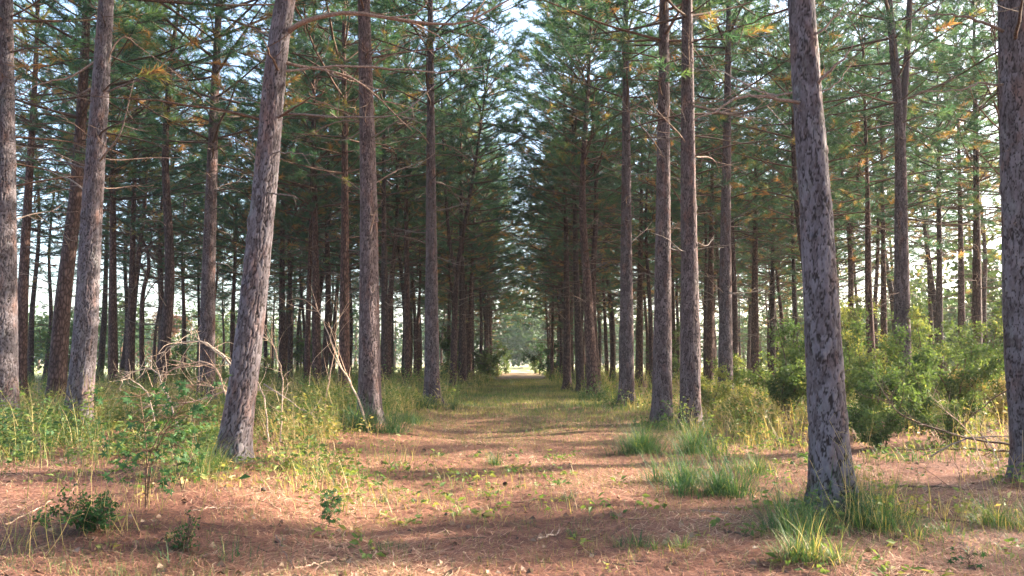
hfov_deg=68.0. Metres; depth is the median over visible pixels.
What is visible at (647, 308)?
pine tree
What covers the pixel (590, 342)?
pine tree
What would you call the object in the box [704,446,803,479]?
grass clump
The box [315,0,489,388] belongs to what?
pine tree
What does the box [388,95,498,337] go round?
pine tree
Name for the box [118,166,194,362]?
pine tree
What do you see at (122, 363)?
pine tree
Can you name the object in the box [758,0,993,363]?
pine tree
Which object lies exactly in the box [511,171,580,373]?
pine tree
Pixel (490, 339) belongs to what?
pine tree
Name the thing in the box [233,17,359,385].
pine tree
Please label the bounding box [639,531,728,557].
grass clump
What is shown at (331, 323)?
pine tree
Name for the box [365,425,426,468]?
dry stalk clump
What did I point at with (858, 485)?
dry stalk clump
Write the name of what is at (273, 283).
pine tree
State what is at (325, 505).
seedling
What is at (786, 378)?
shrub
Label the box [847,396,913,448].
shrub
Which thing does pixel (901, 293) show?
pine tree
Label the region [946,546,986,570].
seedling
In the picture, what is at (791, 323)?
shrub
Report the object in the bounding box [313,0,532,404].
pine tree
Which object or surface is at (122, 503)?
dry stalk clump
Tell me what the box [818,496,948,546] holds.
grass clump
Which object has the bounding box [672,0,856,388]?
pine tree
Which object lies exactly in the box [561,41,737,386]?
pine tree
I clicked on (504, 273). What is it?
pine tree
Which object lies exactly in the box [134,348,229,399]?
dead brush branch
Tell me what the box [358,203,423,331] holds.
pine tree
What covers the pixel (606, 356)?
pine tree
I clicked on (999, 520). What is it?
grass clump
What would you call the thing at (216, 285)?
pine tree
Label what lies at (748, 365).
pine tree
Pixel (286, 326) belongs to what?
pine tree
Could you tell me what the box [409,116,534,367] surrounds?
pine tree
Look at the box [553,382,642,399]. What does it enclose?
grass clump
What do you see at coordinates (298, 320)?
pine tree
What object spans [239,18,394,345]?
pine tree
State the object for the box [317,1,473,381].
pine tree
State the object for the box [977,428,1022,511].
dry stalk clump
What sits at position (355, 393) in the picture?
fallen branch
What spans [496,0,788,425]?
pine tree
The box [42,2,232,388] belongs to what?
pine tree
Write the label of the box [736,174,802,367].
pine tree
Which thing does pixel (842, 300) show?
pine tree
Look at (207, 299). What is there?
pine tree
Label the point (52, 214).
pine tree
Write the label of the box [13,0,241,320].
pine tree
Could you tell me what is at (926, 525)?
grass clump
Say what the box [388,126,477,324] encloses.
pine tree
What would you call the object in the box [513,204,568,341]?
pine tree
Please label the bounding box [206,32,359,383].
pine tree
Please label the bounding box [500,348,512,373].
shrub
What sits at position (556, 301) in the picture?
pine tree
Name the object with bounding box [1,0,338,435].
pine tree
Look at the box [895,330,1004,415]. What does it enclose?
shrub
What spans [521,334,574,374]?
shrub
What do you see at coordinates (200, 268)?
pine tree
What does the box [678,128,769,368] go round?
pine tree
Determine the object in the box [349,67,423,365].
pine tree
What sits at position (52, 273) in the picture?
pine tree
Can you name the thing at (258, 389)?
dead brush branch
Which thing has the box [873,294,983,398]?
shrub
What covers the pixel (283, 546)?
stick
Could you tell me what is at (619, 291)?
pine tree
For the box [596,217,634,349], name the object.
pine tree
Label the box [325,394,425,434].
grass clump
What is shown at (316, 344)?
pine tree
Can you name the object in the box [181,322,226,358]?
dead brush branch
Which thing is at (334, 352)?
fallen branch
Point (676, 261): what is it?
pine tree
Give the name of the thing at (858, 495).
dry stalk clump
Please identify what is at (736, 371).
shrub
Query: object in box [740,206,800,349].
pine tree
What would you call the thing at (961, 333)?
shrub
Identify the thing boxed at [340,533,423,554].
grass clump
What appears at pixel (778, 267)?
pine tree
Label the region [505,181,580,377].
pine tree
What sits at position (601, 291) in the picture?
pine tree
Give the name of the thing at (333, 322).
pine tree
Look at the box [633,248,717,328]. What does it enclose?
pine tree
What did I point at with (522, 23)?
sky
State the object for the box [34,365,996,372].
field
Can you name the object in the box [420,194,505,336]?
pine tree
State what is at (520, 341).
distant forest
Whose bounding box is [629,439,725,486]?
grass clump
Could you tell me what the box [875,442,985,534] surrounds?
dry stalk clump
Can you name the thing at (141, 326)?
dead snag
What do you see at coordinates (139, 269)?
pine tree
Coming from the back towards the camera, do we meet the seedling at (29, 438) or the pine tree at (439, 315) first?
the pine tree at (439, 315)
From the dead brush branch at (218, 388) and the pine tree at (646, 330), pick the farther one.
the pine tree at (646, 330)
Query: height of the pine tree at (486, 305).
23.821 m
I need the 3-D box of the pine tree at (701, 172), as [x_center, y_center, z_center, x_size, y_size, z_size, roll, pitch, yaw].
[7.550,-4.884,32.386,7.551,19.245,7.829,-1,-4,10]
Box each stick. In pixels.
[4,477,111,524]
[191,498,237,510]
[275,530,305,564]
[292,552,344,568]
[537,528,560,538]
[693,501,741,515]
[724,529,762,538]
[883,457,984,489]
[894,496,976,525]
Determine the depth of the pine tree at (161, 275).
45.24 m
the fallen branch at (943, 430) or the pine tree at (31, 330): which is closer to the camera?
the fallen branch at (943, 430)
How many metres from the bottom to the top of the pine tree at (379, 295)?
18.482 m
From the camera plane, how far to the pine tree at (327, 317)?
40.31 m
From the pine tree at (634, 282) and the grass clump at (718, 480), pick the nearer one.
the grass clump at (718, 480)
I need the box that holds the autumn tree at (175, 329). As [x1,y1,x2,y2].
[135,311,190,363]
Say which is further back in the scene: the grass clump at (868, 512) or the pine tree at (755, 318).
the pine tree at (755, 318)
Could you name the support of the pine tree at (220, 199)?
on the ground at (401, 438)
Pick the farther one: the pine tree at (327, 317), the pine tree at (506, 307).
the pine tree at (506, 307)
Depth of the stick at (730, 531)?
6.72 m
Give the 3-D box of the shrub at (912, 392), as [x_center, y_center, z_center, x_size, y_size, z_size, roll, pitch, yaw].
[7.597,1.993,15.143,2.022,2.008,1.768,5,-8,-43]
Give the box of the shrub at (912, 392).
[848,337,947,434]
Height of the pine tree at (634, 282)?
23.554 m
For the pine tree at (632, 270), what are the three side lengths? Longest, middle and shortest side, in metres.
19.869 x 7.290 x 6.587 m
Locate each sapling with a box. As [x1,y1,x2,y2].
[91,374,231,507]
[141,405,217,489]
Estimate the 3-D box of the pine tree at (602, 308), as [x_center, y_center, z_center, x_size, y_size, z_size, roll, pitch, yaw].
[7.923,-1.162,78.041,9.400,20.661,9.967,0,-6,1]
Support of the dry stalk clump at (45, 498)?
on the ground at (401, 438)
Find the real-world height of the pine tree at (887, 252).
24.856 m
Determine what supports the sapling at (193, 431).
on the ground at (401, 438)
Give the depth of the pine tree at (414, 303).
53.21 m
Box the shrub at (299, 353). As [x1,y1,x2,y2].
[293,335,330,375]
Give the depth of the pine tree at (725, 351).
26.19 m
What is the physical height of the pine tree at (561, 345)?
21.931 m
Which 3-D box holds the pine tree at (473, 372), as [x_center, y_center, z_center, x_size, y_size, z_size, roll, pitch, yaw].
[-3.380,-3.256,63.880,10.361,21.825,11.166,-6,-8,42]
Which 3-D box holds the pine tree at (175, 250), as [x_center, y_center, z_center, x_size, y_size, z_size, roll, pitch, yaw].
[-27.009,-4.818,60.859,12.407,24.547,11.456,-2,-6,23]
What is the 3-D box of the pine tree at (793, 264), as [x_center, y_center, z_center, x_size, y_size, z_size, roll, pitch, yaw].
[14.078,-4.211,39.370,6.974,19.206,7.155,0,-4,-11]
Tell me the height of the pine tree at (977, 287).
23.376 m
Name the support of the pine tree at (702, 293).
on the ground at (401, 438)
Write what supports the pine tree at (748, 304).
on the ground at (401, 438)
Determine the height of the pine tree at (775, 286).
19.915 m
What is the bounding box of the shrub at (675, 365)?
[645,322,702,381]
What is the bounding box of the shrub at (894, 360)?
[794,318,936,426]
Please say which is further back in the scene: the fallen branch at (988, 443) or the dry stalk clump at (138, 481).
the fallen branch at (988, 443)
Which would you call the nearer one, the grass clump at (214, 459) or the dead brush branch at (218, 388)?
the grass clump at (214, 459)
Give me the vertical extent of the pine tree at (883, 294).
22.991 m
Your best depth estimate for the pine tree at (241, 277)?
69.11 m
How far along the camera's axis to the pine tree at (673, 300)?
53.47 m
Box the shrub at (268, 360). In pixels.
[258,356,274,386]
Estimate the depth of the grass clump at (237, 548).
5.59 m
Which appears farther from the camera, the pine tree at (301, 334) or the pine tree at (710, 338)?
the pine tree at (301, 334)
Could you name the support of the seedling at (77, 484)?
on the ground at (401, 438)
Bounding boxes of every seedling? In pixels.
[14,419,55,471]
[69,466,84,505]
[223,474,250,487]
[316,483,345,526]
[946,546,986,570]
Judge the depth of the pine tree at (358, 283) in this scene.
67.30 m
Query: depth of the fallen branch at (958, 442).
11.14 m
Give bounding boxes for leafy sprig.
[156,507,200,555]
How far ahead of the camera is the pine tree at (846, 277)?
50.47 m
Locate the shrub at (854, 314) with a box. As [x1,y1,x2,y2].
[840,291,879,365]
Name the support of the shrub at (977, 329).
on the ground at (401, 438)
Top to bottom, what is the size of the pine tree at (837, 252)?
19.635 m
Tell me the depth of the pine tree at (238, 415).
9.88 m
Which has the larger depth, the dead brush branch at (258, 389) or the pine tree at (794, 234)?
the pine tree at (794, 234)
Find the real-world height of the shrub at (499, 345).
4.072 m
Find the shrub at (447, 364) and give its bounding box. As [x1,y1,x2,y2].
[439,347,460,382]
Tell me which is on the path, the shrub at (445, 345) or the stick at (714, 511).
the stick at (714, 511)
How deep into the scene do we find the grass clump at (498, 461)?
11.34 m
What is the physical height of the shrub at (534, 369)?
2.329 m
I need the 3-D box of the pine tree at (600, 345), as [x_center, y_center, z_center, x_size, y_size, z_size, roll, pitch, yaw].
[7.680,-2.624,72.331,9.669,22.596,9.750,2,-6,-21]
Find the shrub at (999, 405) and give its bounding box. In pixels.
[948,368,1008,424]
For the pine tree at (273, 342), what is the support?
on the ground at (401, 438)
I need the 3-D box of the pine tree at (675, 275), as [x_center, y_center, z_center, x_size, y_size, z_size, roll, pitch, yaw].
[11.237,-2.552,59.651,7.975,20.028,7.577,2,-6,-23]
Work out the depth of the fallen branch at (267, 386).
15.03 m
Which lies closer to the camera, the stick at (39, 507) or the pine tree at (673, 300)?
the stick at (39, 507)
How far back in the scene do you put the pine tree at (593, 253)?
36.36 m
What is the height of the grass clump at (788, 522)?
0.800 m
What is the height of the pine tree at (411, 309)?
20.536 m
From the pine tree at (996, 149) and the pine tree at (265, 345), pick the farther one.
the pine tree at (265, 345)
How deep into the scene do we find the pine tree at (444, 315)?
98.12 m
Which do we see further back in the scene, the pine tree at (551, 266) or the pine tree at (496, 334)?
the pine tree at (496, 334)
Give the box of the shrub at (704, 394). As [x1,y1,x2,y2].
[700,363,734,411]
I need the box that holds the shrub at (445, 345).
[439,324,458,367]
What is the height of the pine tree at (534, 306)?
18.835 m
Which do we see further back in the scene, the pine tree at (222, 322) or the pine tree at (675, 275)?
the pine tree at (222, 322)
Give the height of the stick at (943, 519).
0.462 m
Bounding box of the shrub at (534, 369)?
[528,360,538,373]
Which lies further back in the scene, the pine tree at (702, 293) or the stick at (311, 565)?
the pine tree at (702, 293)
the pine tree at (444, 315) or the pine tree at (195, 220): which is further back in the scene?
the pine tree at (444, 315)
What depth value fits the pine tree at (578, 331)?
38.97 m
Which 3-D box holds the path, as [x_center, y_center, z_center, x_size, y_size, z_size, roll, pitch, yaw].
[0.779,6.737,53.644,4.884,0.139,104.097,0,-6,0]
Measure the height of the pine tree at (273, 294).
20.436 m
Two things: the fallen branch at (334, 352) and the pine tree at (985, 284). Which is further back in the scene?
the pine tree at (985, 284)
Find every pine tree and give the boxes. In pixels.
[0,0,171,421]
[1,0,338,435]
[13,0,118,285]
[13,0,189,397]
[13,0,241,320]
[13,0,255,411]
[14,30,121,384]
[15,0,210,388]
[15,69,120,382]
[15,90,67,307]
[16,2,228,382]
[17,2,205,365]
[18,56,187,382]
[38,155,155,339]
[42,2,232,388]
[46,36,254,344]
[61,0,300,386]
[65,38,205,327]
[86,0,357,406]
[91,0,529,463]
[100,104,201,380]
[108,85,244,352]
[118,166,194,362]
[140,139,244,374]
[142,77,241,378]
[147,157,225,347]
[151,55,334,328]
[151,109,247,316]
[162,79,297,373]
[173,151,243,356]
[174,141,245,367]
[174,199,267,371]
[180,0,357,386]
[180,0,426,384]
[197,109,307,358]
[204,0,465,395]
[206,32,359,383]
[218,0,438,384]
[222,176,355,344]
[224,237,295,343]
[225,192,278,330]
[230,158,302,378]
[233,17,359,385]
[234,58,350,379]
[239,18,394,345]
[246,55,399,379]
[267,195,335,375]
[267,242,296,371]
[268,239,322,330]
[270,144,332,370]
[271,153,358,346]
[273,75,421,383]
[274,270,324,374]
[277,251,339,365]
[280,36,458,319]
[283,0,489,383]
[286,0,467,424]
[286,138,409,378]
[304,186,358,343]
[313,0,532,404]
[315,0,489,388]
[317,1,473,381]
[322,37,485,381]
[323,215,380,332]
[323,232,337,365]
[332,208,400,324]
[337,87,485,377]
[338,131,420,334]
[338,235,380,337]
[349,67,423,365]
[351,171,441,374]
[351,175,395,325]
[354,94,540,374]
[357,270,424,342]
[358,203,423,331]
[376,10,560,384]
[378,124,474,381]
[379,197,424,335]
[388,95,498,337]
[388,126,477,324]
[389,172,437,365]
[391,47,577,380]
[394,196,458,369]
[397,0,579,386]
[409,98,540,368]
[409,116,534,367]
[411,206,485,351]
[415,281,451,369]
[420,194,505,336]
[421,229,468,354]
[422,129,544,376]
[424,172,543,341]
[438,142,541,373]
[438,177,468,359]
[441,147,530,345]
[450,71,680,365]
[468,177,529,351]
[469,183,520,360]
[474,223,535,363]
[474,244,527,349]
[474,263,520,352]
[479,229,526,351]
[480,0,658,388]
[486,0,654,389]
[489,0,679,392]
[494,0,678,397]
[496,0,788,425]
[499,150,563,334]
[503,109,648,380]
[503,146,618,377]
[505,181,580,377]
[505,227,603,349]
[506,123,644,378]
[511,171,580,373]
[511,177,603,358]
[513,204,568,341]
[514,215,602,373]
[516,0,735,406]
[516,87,652,345]
[517,256,555,364]
[525,86,652,380]
[525,224,557,360]
[531,218,580,359]
[540,0,788,429]
[545,233,618,340]
[550,191,634,355]
[556,99,653,380]
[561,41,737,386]
[567,19,721,388]
[570,126,619,379]
[570,174,636,370]
[573,98,679,351]
[583,271,607,370]
[596,0,844,396]
[596,209,653,338]
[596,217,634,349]
[598,157,654,342]
[599,249,645,344]
[601,0,786,371]
[602,99,735,382]
[607,166,654,325]
[614,154,680,379]
[614,222,675,349]
[614,266,652,352]
[616,142,680,323]
[631,4,796,386]
[632,58,773,376]
[632,92,749,321]
[633,105,720,329]
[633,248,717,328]
[634,170,716,371]
[637,0,796,368]
[659,0,883,517]
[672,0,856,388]
[673,66,768,325]
[674,166,767,375]
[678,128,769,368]
[678,175,746,358]
[678,190,744,351]
[694,0,951,332]
[699,140,781,329]
[703,225,764,367]
[707,38,857,382]
[714,28,875,360]
[714,170,802,368]
[715,164,801,347]
[716,107,839,347]
[717,205,791,350]
[719,127,765,371]
[735,177,802,351]
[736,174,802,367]
[737,65,890,323]
[738,70,893,342]
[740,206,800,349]
[751,11,892,326]
[755,0,997,408]
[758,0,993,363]
[761,184,857,326]
[761,276,802,313]
[766,0,925,321]
[769,133,893,340]
[776,0,972,376]
[776,259,803,324]
[789,172,893,305]
[797,232,871,357]
[823,0,1023,481]
[826,0,1000,374]
[827,35,931,367]
[829,31,969,339]
[831,99,930,357]
[834,13,995,375]
[837,106,943,324]
[850,0,1001,398]
[854,0,1000,369]
[874,76,986,349]
[889,55,1001,381]
[908,0,1002,335]
[908,88,1000,319]
[934,3,1000,237]
[983,137,999,197]
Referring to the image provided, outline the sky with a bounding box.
[13,0,1001,363]
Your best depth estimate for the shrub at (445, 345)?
65.74 m
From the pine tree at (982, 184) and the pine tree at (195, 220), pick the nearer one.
the pine tree at (982, 184)
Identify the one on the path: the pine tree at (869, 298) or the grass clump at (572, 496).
the grass clump at (572, 496)
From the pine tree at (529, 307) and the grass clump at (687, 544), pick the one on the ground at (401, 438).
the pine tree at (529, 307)
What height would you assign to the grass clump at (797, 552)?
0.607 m
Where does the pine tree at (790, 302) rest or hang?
on the ground at (401, 438)
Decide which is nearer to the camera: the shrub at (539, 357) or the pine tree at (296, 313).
the pine tree at (296, 313)
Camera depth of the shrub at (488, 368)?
61.10 m
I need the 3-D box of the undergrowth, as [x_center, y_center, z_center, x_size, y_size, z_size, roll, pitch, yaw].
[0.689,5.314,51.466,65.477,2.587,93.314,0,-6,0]
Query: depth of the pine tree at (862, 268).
55.94 m
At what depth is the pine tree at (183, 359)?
54.84 m
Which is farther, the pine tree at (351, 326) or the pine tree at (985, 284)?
the pine tree at (351, 326)
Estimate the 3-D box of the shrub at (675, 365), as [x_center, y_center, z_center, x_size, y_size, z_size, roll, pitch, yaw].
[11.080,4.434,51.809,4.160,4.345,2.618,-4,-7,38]
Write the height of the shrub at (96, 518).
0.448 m
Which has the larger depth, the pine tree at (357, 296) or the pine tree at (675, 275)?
the pine tree at (357, 296)
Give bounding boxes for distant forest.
[28,226,1003,378]
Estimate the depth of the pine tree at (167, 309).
29.45 m
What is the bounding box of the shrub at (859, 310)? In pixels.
[780,298,904,407]
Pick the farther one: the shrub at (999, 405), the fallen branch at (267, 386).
the shrub at (999, 405)
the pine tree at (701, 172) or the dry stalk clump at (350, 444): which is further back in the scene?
the pine tree at (701, 172)
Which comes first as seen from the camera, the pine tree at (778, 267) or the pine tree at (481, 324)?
the pine tree at (778, 267)
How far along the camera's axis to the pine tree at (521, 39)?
39.30 m
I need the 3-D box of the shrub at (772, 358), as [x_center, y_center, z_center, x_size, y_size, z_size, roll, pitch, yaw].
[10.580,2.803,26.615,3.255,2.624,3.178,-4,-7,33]
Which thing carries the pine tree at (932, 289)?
on the ground at (401, 438)
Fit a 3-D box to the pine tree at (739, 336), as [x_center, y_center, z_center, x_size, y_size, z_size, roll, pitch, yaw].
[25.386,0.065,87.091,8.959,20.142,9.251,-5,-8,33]
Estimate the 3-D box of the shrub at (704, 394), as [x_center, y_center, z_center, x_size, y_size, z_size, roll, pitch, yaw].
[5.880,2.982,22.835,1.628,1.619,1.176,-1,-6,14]
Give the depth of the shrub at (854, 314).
35.40 m
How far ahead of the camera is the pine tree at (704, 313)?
45.03 m
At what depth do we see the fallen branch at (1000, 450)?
12.05 m
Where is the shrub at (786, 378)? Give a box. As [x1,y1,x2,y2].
[734,318,854,421]
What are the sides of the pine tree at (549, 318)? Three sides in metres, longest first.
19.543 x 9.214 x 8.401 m
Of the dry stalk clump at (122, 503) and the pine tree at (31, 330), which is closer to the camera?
the dry stalk clump at (122, 503)
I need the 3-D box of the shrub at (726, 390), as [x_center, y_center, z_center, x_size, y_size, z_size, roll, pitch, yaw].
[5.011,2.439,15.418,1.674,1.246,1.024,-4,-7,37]
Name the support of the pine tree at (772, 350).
on the ground at (401, 438)
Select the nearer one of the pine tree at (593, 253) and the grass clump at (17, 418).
the grass clump at (17, 418)
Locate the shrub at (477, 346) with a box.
[474,335,501,372]
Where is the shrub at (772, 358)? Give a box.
[755,334,859,402]
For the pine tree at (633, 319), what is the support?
on the ground at (401, 438)
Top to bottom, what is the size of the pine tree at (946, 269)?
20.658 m
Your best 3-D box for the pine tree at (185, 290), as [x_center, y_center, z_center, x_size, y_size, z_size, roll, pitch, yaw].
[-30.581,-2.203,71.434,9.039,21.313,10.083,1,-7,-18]
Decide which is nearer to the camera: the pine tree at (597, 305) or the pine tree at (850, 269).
the pine tree at (850, 269)
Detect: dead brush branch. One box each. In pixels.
[108,364,156,436]
[116,350,184,437]
[124,367,226,439]
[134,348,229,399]
[142,325,231,387]
[170,365,226,400]
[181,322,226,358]
[232,327,290,441]
[257,315,290,440]
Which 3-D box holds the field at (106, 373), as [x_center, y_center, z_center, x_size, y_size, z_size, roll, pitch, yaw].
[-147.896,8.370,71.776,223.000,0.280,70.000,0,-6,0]
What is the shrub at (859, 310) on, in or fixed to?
on the ground at (401, 438)
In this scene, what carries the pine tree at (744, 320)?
on the ground at (401, 438)
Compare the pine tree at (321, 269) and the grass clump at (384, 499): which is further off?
the pine tree at (321, 269)
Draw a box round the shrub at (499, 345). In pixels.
[490,340,503,373]
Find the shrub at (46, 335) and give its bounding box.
[34,311,72,371]
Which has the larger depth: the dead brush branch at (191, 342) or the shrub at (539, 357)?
the shrub at (539, 357)
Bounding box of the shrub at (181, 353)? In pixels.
[127,334,197,386]
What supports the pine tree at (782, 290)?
on the ground at (401, 438)
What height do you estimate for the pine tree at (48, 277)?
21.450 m
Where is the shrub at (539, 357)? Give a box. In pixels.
[531,339,549,374]
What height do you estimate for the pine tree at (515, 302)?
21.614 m
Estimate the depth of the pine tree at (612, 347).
58.84 m
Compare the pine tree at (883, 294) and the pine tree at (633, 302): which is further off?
the pine tree at (633, 302)
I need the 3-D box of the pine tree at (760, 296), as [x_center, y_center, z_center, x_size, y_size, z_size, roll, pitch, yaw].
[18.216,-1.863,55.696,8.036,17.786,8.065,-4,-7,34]
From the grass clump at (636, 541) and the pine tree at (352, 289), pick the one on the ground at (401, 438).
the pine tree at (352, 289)
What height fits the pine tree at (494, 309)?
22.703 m
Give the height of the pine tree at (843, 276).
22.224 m
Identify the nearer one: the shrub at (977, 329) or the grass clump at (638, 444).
the grass clump at (638, 444)
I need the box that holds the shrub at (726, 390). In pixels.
[714,377,796,436]
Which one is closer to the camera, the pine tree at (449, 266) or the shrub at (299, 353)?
the pine tree at (449, 266)
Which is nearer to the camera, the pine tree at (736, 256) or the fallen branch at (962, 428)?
the fallen branch at (962, 428)
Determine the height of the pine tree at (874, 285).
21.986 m
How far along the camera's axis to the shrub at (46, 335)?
43.88 m
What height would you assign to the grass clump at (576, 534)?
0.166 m
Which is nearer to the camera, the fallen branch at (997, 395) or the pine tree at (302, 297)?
the fallen branch at (997, 395)
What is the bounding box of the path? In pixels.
[303,372,841,575]
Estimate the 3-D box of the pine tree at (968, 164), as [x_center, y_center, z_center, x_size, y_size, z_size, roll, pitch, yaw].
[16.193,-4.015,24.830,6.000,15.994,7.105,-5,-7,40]
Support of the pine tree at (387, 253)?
on the ground at (401, 438)
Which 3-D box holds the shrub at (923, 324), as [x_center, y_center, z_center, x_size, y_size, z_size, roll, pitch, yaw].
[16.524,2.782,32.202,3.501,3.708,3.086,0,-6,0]
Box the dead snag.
[131,223,164,386]
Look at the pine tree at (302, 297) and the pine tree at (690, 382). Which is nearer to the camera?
the pine tree at (690, 382)
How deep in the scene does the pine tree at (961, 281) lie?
38.14 m
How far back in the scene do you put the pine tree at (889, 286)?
50.89 m
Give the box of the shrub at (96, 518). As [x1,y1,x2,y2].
[25,484,121,534]
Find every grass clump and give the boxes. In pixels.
[2,397,48,436]
[143,418,253,483]
[144,530,277,575]
[265,393,330,419]
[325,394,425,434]
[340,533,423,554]
[375,495,396,502]
[391,402,442,424]
[413,390,472,412]
[476,442,514,465]
[550,488,589,504]
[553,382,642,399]
[565,527,582,536]
[597,414,681,457]
[601,524,676,552]
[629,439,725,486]
[631,438,799,503]
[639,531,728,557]
[657,412,749,459]
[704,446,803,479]
[713,472,857,542]
[734,498,880,575]
[772,437,888,515]
[796,457,941,535]
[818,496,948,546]
[821,508,990,547]
[947,484,1023,535]
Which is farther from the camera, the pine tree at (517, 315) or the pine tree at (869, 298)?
the pine tree at (517, 315)
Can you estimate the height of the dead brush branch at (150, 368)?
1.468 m
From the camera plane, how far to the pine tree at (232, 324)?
45.51 m
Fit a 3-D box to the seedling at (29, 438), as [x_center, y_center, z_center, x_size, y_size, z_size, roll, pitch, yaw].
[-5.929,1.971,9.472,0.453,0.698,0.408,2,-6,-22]
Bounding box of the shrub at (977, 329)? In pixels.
[933,301,1002,404]
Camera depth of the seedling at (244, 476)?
7.88 m
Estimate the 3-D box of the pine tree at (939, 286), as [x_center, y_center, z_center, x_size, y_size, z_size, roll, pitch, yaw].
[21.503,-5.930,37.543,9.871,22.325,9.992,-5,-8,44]
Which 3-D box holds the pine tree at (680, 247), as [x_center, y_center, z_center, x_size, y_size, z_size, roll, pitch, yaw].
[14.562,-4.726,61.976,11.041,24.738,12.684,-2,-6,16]
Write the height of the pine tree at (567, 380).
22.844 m
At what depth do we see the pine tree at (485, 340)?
71.43 m
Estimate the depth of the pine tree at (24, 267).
28.51 m
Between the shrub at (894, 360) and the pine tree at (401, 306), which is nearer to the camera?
the shrub at (894, 360)
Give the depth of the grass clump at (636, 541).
6.50 m
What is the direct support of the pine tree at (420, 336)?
on the ground at (401, 438)
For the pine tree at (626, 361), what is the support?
on the ground at (401, 438)
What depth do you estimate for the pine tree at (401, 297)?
68.57 m
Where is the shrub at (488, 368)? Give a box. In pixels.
[472,346,507,378]
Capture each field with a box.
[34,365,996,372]
[34,372,139,377]
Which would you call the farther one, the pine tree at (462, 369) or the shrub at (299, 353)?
the shrub at (299, 353)
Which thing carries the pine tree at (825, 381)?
on the ground at (401, 438)
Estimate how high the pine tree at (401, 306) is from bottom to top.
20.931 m
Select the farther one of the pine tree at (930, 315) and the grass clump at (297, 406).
the pine tree at (930, 315)
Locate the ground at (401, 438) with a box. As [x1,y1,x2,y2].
[0,364,1023,575]
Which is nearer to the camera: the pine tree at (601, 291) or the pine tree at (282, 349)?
the pine tree at (282, 349)
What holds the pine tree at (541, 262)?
on the ground at (401, 438)
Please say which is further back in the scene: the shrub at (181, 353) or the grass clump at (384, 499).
the shrub at (181, 353)
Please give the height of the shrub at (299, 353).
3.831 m
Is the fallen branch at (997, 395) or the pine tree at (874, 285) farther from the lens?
the pine tree at (874, 285)
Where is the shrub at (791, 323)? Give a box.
[779,310,805,364]
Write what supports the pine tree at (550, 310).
on the ground at (401, 438)
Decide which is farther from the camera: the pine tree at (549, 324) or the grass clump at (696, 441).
the pine tree at (549, 324)
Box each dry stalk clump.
[0,475,84,561]
[69,466,210,536]
[87,430,195,513]
[336,435,363,458]
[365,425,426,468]
[811,445,898,535]
[829,406,913,513]
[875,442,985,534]
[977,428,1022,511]
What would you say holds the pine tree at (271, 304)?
on the ground at (401, 438)
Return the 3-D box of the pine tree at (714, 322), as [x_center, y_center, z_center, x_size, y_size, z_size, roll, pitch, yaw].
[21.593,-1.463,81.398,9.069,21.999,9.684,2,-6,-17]
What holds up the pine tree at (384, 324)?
on the ground at (401, 438)
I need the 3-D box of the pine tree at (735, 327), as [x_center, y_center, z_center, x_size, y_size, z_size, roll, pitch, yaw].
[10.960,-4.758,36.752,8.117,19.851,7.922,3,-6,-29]
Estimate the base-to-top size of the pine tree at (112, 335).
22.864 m
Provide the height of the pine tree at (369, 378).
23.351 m
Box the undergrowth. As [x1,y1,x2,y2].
[0,353,1023,575]
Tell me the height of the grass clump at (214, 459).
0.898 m
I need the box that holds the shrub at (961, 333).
[952,314,1005,396]
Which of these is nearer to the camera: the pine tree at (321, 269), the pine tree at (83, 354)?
the pine tree at (83, 354)
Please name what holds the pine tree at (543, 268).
on the ground at (401, 438)
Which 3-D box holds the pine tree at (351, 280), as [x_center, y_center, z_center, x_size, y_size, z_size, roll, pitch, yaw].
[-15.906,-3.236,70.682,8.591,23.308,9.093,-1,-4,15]
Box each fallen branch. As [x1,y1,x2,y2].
[263,383,322,426]
[276,288,369,430]
[317,299,350,419]
[847,364,1008,445]
[896,415,1008,458]
[920,391,1005,455]
[931,389,984,467]
[931,425,1008,456]
[973,415,1001,470]
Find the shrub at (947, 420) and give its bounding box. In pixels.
[899,383,988,446]
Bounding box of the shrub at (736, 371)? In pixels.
[712,352,770,395]
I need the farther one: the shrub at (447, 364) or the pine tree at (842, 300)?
the pine tree at (842, 300)
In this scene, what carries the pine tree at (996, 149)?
on the ground at (401, 438)
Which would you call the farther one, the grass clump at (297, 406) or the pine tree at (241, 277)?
the pine tree at (241, 277)
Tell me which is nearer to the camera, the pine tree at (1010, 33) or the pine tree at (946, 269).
the pine tree at (1010, 33)
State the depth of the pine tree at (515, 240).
50.67 m
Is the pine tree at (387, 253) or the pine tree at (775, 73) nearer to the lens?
the pine tree at (775, 73)
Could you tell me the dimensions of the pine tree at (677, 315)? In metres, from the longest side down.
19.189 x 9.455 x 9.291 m
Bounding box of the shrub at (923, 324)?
[846,311,953,366]
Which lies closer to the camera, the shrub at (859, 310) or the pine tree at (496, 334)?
the shrub at (859, 310)
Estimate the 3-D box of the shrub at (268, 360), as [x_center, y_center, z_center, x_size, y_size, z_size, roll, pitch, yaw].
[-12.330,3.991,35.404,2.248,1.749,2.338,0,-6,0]
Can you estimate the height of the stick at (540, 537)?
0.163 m

